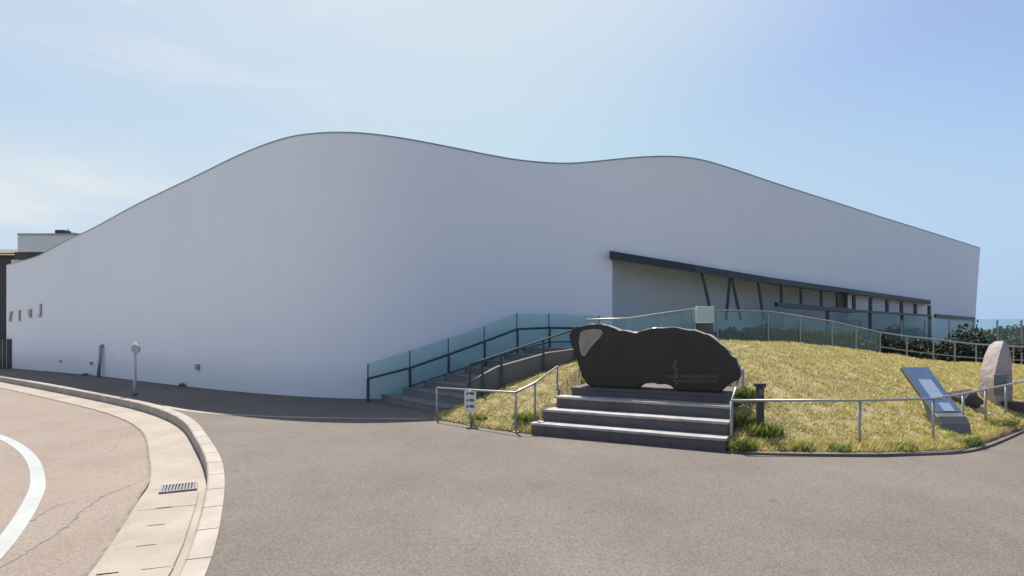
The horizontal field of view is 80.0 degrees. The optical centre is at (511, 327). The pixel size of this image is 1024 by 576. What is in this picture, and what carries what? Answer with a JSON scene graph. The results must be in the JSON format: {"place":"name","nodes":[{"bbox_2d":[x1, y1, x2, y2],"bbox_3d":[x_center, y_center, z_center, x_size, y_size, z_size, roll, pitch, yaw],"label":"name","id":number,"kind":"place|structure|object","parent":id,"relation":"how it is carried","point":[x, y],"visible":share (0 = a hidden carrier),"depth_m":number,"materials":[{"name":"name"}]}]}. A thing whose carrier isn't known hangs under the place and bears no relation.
{"place":"outdoors","nodes":[
{"label":"outdoors","id":0,"kind":"place"},
{"bbox_2d":[0,388,148,575],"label":"road","id":1,"kind":"structure","parent":0,"point":[70,446],"depth_m":7.04,"materials":[{"name":"grey asphalt"}]},
{"bbox_2d":[0,434,45,558],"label":"road marking","id":2,"kind":"object","parent":1,"relation":"on","point":[15,528],"visible":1,"depth_m":5.79,"materials":[{"name":"paint"}]},
{"bbox_2d":[1,438,144,566],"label":"road cracks","id":3,"kind":"object","parent":1,"relation":"on","point":[68,523],"visible":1,"depth_m":5.21,"materials":[{"name":"grey asphalt"}]},
{"bbox_2d":[0,382,205,575],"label":"gutter","id":4,"kind":"object","parent":1,"relation":"on","point":[174,458],"visible":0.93,"depth_m":8.28,"materials":[{"name":"concrete"}]},
{"bbox_2d":[3,388,150,575],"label":"gutter seam","id":5,"kind":"object","parent":4,"relation":"on","point":[94,563],"visible":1,"depth_m":5.56,"materials":[{"name":"grey concrete"}]},
{"bbox_2d":[96,566,173,575],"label":"gutter cover","id":6,"kind":"object","parent":4,"relation":"on","point":[163,571],"visible":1,"depth_m":4.00,"materials":[{"name":"concrete"}]},
{"bbox_2d":[95,542,183,575],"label":"gutter cover","id":7,"kind":"object","parent":4,"relation":"on","point":[144,557],"visible":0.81,"depth_m":4.24,"materials":[{"name":"concrete"}]},
{"bbox_2d":[113,522,189,550],"bbox_3d":[-2.770,1.613,4.728,0.450,0.022,0.519,0,0,-23],"label":"gutter cover","id":8,"kind":"object","parent":4,"relation":"on","point":[154,535],"visible":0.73,"depth_m":4.71,"materials":[{"name":"concrete"}]},
{"bbox_2d":[127,505,194,528],"bbox_3d":[-2.970,1.613,5.198,0.450,0.022,0.519,0,0,-23],"label":"gutter cover","id":9,"kind":"object","parent":4,"relation":"on","point":[162,516],"visible":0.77,"depth_m":5.18,"materials":[{"name":"concrete"}]},
{"bbox_2d":[138,491,198,510],"bbox_3d":[-3.182,1.613,5.678,0.450,0.022,0.519,0,0,-24],"label":"gutter cover","id":10,"kind":"object","parent":4,"relation":"on","point":[161,501],"visible":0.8,"depth_m":5.67,"materials":[{"name":"concrete"}]},
{"bbox_2d":[159,481,197,493],"bbox_3d":[-3.429,1.644,6.283,0.342,0.022,0.318,0,0,-26],"label":"drain grate","id":11,"kind":"object","parent":4,"relation":"on","point":[178,487],"visible":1,"depth_m":6.25,"materials":[{"name":"metal"}]},
{"bbox_2d":[0,375,224,575],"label":"kerb","id":12,"kind":"structure","parent":1,"relation":"on","point":[203,544],"depth_m":7.31,"materials":[{"name":"concrete"}]},
{"bbox_2d":[2,376,223,559],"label":"kerb joints","id":13,"kind":"object","parent":12,"relation":"on","point":[193,430],"visible":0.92,"depth_m":7.49,"materials":[{"name":"grey concrete"}]},
{"bbox_2d":[6,132,979,398],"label":"museum building","id":14,"kind":"structure","parent":0,"point":[324,264],"depth_m":15.36,"materials":[{"name":"concrete"}]},
{"bbox_2d":[0,339,11,368],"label":"side gate","id":15,"kind":"structure","parent":14,"relation":"attached to","point":[5,353],"depth_m":24.10,"materials":[{"name":"metal"}]},
{"bbox_2d":[9,304,41,321],"bbox_3d":[-18.766,-0.576,23.495,2.766,0.647,0.047,0,0,31],"label":"wall sign","id":16,"kind":"object","parent":14,"relation":"attached to","point":[30,312],"visible":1,"depth_m":23.24,"materials":[{"name":"metal"}]},
{"bbox_2d":[0,368,1023,575],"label":"plaza","id":17,"kind":"structure","parent":0,"point":[429,496],"depth_m":5.59,"materials":[{"name":"grey asphalt"}]},
{"bbox_2d":[131,342,139,395],"bbox_3d":[-8.921,0.975,14.500,0.210,1.290,0.120,0,0,0],"label":"sign post","id":18,"kind":"object","parent":17,"relation":"on","point":[135,348],"visible":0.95,"depth_m":14.47,"materials":[{"name":"grey metal"}]},
{"bbox_2d":[163,406,426,418],"bbox_3d":[-4.389,1.596,11.310,5.900,0.001,0.691,0,0,17],"label":"pavement edging","id":19,"kind":"object","parent":17,"relation":"on","point":[284,416],"visible":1,"depth_m":11.00,"materials":[{"name":"concrete"}]},
{"bbox_2d":[381,347,573,412],"bbox_3d":[-0.227,0.955,12.774,4.699,1.350,2.735,0,0,-18],"label":"outdoor staircase","id":20,"kind":"structure","parent":17,"relation":"on","point":[527,363],"depth_m":11.94,"materials":[{"name":"concrete"}]},
{"bbox_2d":[469,330,575,396],"bbox_3d":[0.227,0.715,11.451,2.146,1.418,0.056,0,0,-18],"label":"stair railing","id":21,"kind":"object","parent":20,"relation":"attached to","point":[501,365],"visible":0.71,"depth_m":11.29,"materials":[{"name":"grey metal"}]},
{"bbox_2d":[367,313,599,401],"bbox_3d":[-0.489,0.637,14.099,5.609,1.965,0.120,0,0,-18],"label":"stair railing","id":22,"kind":"object","parent":17,"relation":"on","point":[409,368],"visible":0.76,"depth_m":13.90,"materials":[{"name":"black metal"}]},
{"bbox_2d":[433,338,1023,452],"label":"mound","id":23,"kind":"object","parent":17,"relation":"on","point":[737,406],"visible":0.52,"depth_m":9.80,"materials":[{"name":"plant"}]},
{"bbox_2d":[467,413,487,419],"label":"weed clump","id":24,"kind":"object","parent":23,"relation":"on","point":[475,417],"visible":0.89,"depth_m":10.02,"materials":[{"name":"green plant"}]},
{"bbox_2d":[434,366,559,432],"bbox_3d":[-0.341,1.136,9.912,2.177,1.004,1.155,0,0,8],"label":"lawn railing","id":25,"kind":"object","parent":23,"relation":"on","point":[521,389],"visible":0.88,"depth_m":9.69,"materials":[{"name":"metal"}]},
{"bbox_2d":[464,389,475,411],"bbox_3d":[-0.682,1.186,9.977,0.190,0.378,0.053,0,0,0],"label":"notice plate","id":26,"kind":"object","parent":25,"relation":"hanging from","point":[469,400],"visible":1,"depth_m":9.95,"materials":[{"name":"white metal"}]},
{"bbox_2d":[509,410,539,420],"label":"weed clump","id":27,"kind":"object","parent":23,"relation":"on","point":[526,417],"visible":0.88,"depth_m":9.49,"materials":[{"name":"green plant"}]},
{"bbox_2d":[530,383,740,451],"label":"monument steps","id":28,"kind":"structure","parent":23,"relation":"on","point":[661,415],"depth_m":8.78,"materials":[{"name":"grey stone"}]},
{"bbox_2d":[569,324,742,391],"bbox_3d":[2.184,0.433,9.513,2.665,1.011,0.372,0,0,28],"label":"monument stone","id":29,"kind":"object","parent":28,"relation":"on","point":[679,358],"visible":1,"depth_m":9.33,"materials":[{"name":"black stone"}]},
{"bbox_2d":[695,306,713,334],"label":"sign pillar","id":30,"kind":"structure","parent":23,"relation":"on","point":[704,318],"depth_m":12.66,"materials":[{"name":"grey stone"}]},
{"bbox_2d":[731,367,743,398],"bbox_3d":[3.246,1.102,8.770,0.090,0.996,1.708,0,0,26],"label":"lawn railing","id":31,"kind":"object","parent":23,"relation":"on","point":[734,391],"visible":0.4,"depth_m":8.77,"materials":[{"name":"metal"}]},
{"bbox_2d":[724,435,757,449],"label":"weed clump","id":32,"kind":"object","parent":23,"relation":"on","point":[749,444],"visible":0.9,"depth_m":7.82,"materials":[{"name":"green plant"}]},
{"bbox_2d":[733,408,756,425],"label":"weed clump","id":33,"kind":"object","parent":23,"relation":"on","point":[744,418],"visible":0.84,"depth_m":8.35,"materials":[{"name":"green plant"}]},
{"bbox_2d":[732,385,764,397],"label":"weed clump","id":34,"kind":"object","parent":23,"relation":"on","point":[746,392],"visible":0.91,"depth_m":9.05,"materials":[{"name":"green plant"}]},
{"bbox_2d":[754,383,765,427],"bbox_3d":[3.353,1.086,8.250,0.120,0.675,0.120,0,0,0],"label":"garden light","id":35,"kind":"object","parent":23,"relation":"on","point":[759,405],"visible":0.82,"depth_m":8.21,"materials":[{"name":"metal"}]},
{"bbox_2d":[743,419,788,435],"bbox_3d":[3.403,1.316,8.184,0.571,0.211,0.522,0,0,41],"label":"weed clump","id":36,"kind":"object","parent":23,"relation":"on","point":[766,429],"visible":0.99,"depth_m":8.10,"materials":[{"name":"green plant"}]},
{"bbox_2d":[784,440,813,450],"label":"weed clump","id":37,"kind":"object","parent":23,"relation":"on","point":[806,447],"visible":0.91,"depth_m":7.78,"materials":[{"name":"plant"}]},
{"bbox_2d":[824,440,852,451],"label":"weed clump","id":38,"kind":"object","parent":23,"relation":"on","point":[842,447],"visible":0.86,"depth_m":7.73,"materials":[{"name":"green plant"}]},
{"bbox_2d":[730,380,1023,444],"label":"lawn railing","id":39,"kind":"object","parent":23,"relation":"on","point":[933,399],"visible":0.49,"depth_m":7.99,"materials":[{"name":"metal"}]},
{"bbox_2d":[888,439,918,450],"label":"weed clump","id":40,"kind":"object","parent":23,"relation":"on","point":[909,448],"visible":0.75,"depth_m":7.79,"materials":[{"name":"plant"}]},
{"bbox_2d":[900,367,971,433],"bbox_3d":[6.260,1.047,9.052,0.440,0.884,0.905,0,0,0],"label":"information board","id":41,"kind":"object","parent":23,"relation":"on","point":[924,382],"visible":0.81,"depth_m":8.92,"materials":[{"name":"metal"}]},
{"bbox_2d":[942,433,985,444],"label":"weed clump","id":42,"kind":"object","parent":23,"relation":"on","point":[975,441],"visible":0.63,"depth_m":8.11,"materials":[{"name":"green plant"}]},
{"bbox_2d":[948,389,983,408],"bbox_3d":[7.582,1.204,10.204,0.482,0.378,0.397,0,0,0],"label":"boulder","id":43,"kind":"object","parent":23,"relation":"on","point":[975,400],"visible":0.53,"depth_m":10.07,"materials":[{"name":"brown stone"}]},
{"bbox_2d":[975,408,983,412],"bbox_3d":[7.614,1.355,9.948,0.136,0.100,0.115,0,0,0],"label":"stone","id":44,"kind":"object","parent":23,"relation":"on","point":[977,410],"visible":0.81,"depth_m":9.91,"materials":[{"name":"stone"}]},
{"bbox_2d":[978,341,1012,404],"bbox_3d":[8.507,0.808,10.676,0.466,1.165,0.495,0,0,0],"label":"standing stone","id":45,"kind":"object","parent":23,"relation":"on","point":[996,368],"visible":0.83,"depth_m":10.65,"materials":[{"name":"stone"}]},
{"bbox_2d":[977,417,1020,425],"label":"weed clump","id":46,"kind":"object","parent":23,"relation":"on","point":[1006,422],"visible":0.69,"depth_m":9.36,"materials":[{"name":"green plant"}]},
{"bbox_2d":[1000,401,1023,413],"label":"stone block","id":47,"kind":"structure","parent":23,"relation":"on","point":[1017,406],"depth_m":10.36,"materials":[{"name":"grey stone"}]},
{"bbox_2d":[742,426,1023,456],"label":"lawn edging","id":48,"kind":"object","parent":17,"relation":"on","point":[998,440],"visible":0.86,"depth_m":7.69,"materials":[{"name":"concrete"}]},
{"bbox_2d":[900,320,1021,364],"bbox_3d":[15.933,0.660,20.487,5.074,1.920,0.074,0,0,16],"label":"glass balustrade","id":49,"kind":"object","parent":17,"relation":"on","point":[973,333],"visible":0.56,"depth_m":20.59,"materials":[{"name":"glass"}]},
{"bbox_2d":[957,328,1022,360],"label":"bush","id":50,"kind":"object","parent":17,"relation":"on","point":[1003,333],"visible":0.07,"depth_m":21.94,"materials":[{"name":"green plant"}]},
{"bbox_2d":[969,324,1022,334],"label":"bush","id":51,"kind":"object","parent":17,"relation":"on","point":[1010,329],"visible":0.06,"depth_m":26.95,"materials":[{"name":"green plant"}]},
{"bbox_2d":[970,332,1023,364],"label":"bush","id":52,"kind":"object","parent":17,"relation":"on","point":[1013,341],"visible":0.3,"depth_m":20.71,"materials":[{"name":"green plant"}]},
{"bbox_2d":[1016,325,1023,351],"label":"bush","id":53,"kind":"object","parent":17,"relation":"on","point":[1018,330],"visible":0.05,"depth_m":24.10,"materials":[{"name":"green plant"}]},
{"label":"terrace","id":54,"kind":"structure","parent":17,"relation":"on","visible":0},
{"bbox_2d":[713,326,754,341],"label":"shrub","id":55,"kind":"object","parent":54,"relation":"on","point":[733,333],"visible":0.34,"depth_m":13.94,"materials":[{"name":"green plant"}]},
{"bbox_2d":[730,323,778,341],"bbox_3d":[5.711,0.279,14.528,1.258,0.801,0.982,0,0,0],"label":"shrub","id":56,"kind":"object","parent":54,"relation":"on","point":[754,332],"visible":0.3,"depth_m":14.25,"materials":[{"name":"green plant"}]},
{"bbox_2d":[770,327,810,343],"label":"shrub","id":57,"kind":"object","parent":54,"relation":"on","point":[787,335],"visible":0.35,"depth_m":14.79,"materials":[{"name":"green plant"}]},
{"bbox_2d":[585,308,1023,363],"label":"glass balustrade","id":58,"kind":"object","parent":54,"relation":"on","point":[800,316],"visible":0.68,"depth_m":14.98,"materials":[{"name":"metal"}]},
{"bbox_2d":[802,330,844,345],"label":"shrub","id":59,"kind":"object","parent":54,"relation":"on","point":[820,338],"visible":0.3,"depth_m":15.39,"materials":[{"name":"green plant"}]},
{"bbox_2d":[830,330,875,350],"bbox_3d":[8.943,0.510,16.204,1.113,0.898,1.124,0,0,-34],"label":"shrub","id":60,"kind":"object","parent":54,"relation":"on","point":[849,340],"visible":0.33,"depth_m":16.01,"materials":[{"name":"green plant"}]},
{"bbox_2d":[858,333,898,354],"bbox_3d":[9.862,0.588,16.593,1.079,1.020,1.024,0,0,0],"label":"shrub","id":61,"kind":"object","parent":54,"relation":"on","point":[884,342],"visible":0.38,"depth_m":16.39,"materials":[{"name":"green plant"}]},
{"bbox_2d":[878,338,931,359],"bbox_3d":[11.035,0.744,17.188,1.374,0.993,1.305,0,0,37],"label":"shrub","id":62,"kind":"object","parent":54,"relation":"on","point":[901,345],"visible":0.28,"depth_m":16.95,"materials":[{"name":"green plant"}]},
{"bbox_2d":[903,339,961,361],"bbox_3d":[12.188,0.816,17.816,1.570,1.047,1.270,0,0,0],"label":"shrub","id":63,"kind":"object","parent":54,"relation":"on","point":[940,349],"visible":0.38,"depth_m":17.49,"materials":[{"name":"green plant"}]},
{"bbox_2d":[929,338,982,362],"bbox_3d":[13.189,0.853,18.194,1.443,1.137,1.300,0,0,0],"label":"shrub","id":64,"kind":"object","parent":54,"relation":"on","point":[966,349],"visible":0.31,"depth_m":17.89,"materials":[{"name":"green plant"}]},
{"bbox_2d":[944,319,995,361],"bbox_3d":[14.455,0.663,19.323,1.524,1.898,1.321,0,0,-25],"label":"shrub","id":65,"kind":"object","parent":54,"relation":"on","point":[962,331],"visible":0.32,"depth_m":19.18,"materials":[{"name":"green plant"}]},
{"bbox_2d":[0,0,1023,328],"label":"sky","id":66,"kind":"structure","parent":0,"point":[909,112],"materials":[{"name":"blue"}]},
{"bbox_2d":[137,329,1015,531],"bbox_3d":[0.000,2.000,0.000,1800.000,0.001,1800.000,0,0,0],"label":"ground","id":67,"kind":"structure","parent":0,"point":[206,483],"depth_m":7.80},
{"bbox_2d":[0,249,17,338],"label":"brown house","id":68,"kind":"structure","parent":67,"relation":"on","point":[6,256],"depth_m":35.50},
{"bbox_2d":[11,229,80,262],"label":"neighbour building","id":69,"kind":"structure","parent":67,"relation":"on","point":[30,245],"depth_m":33.00,"materials":[{"name":"metal"}]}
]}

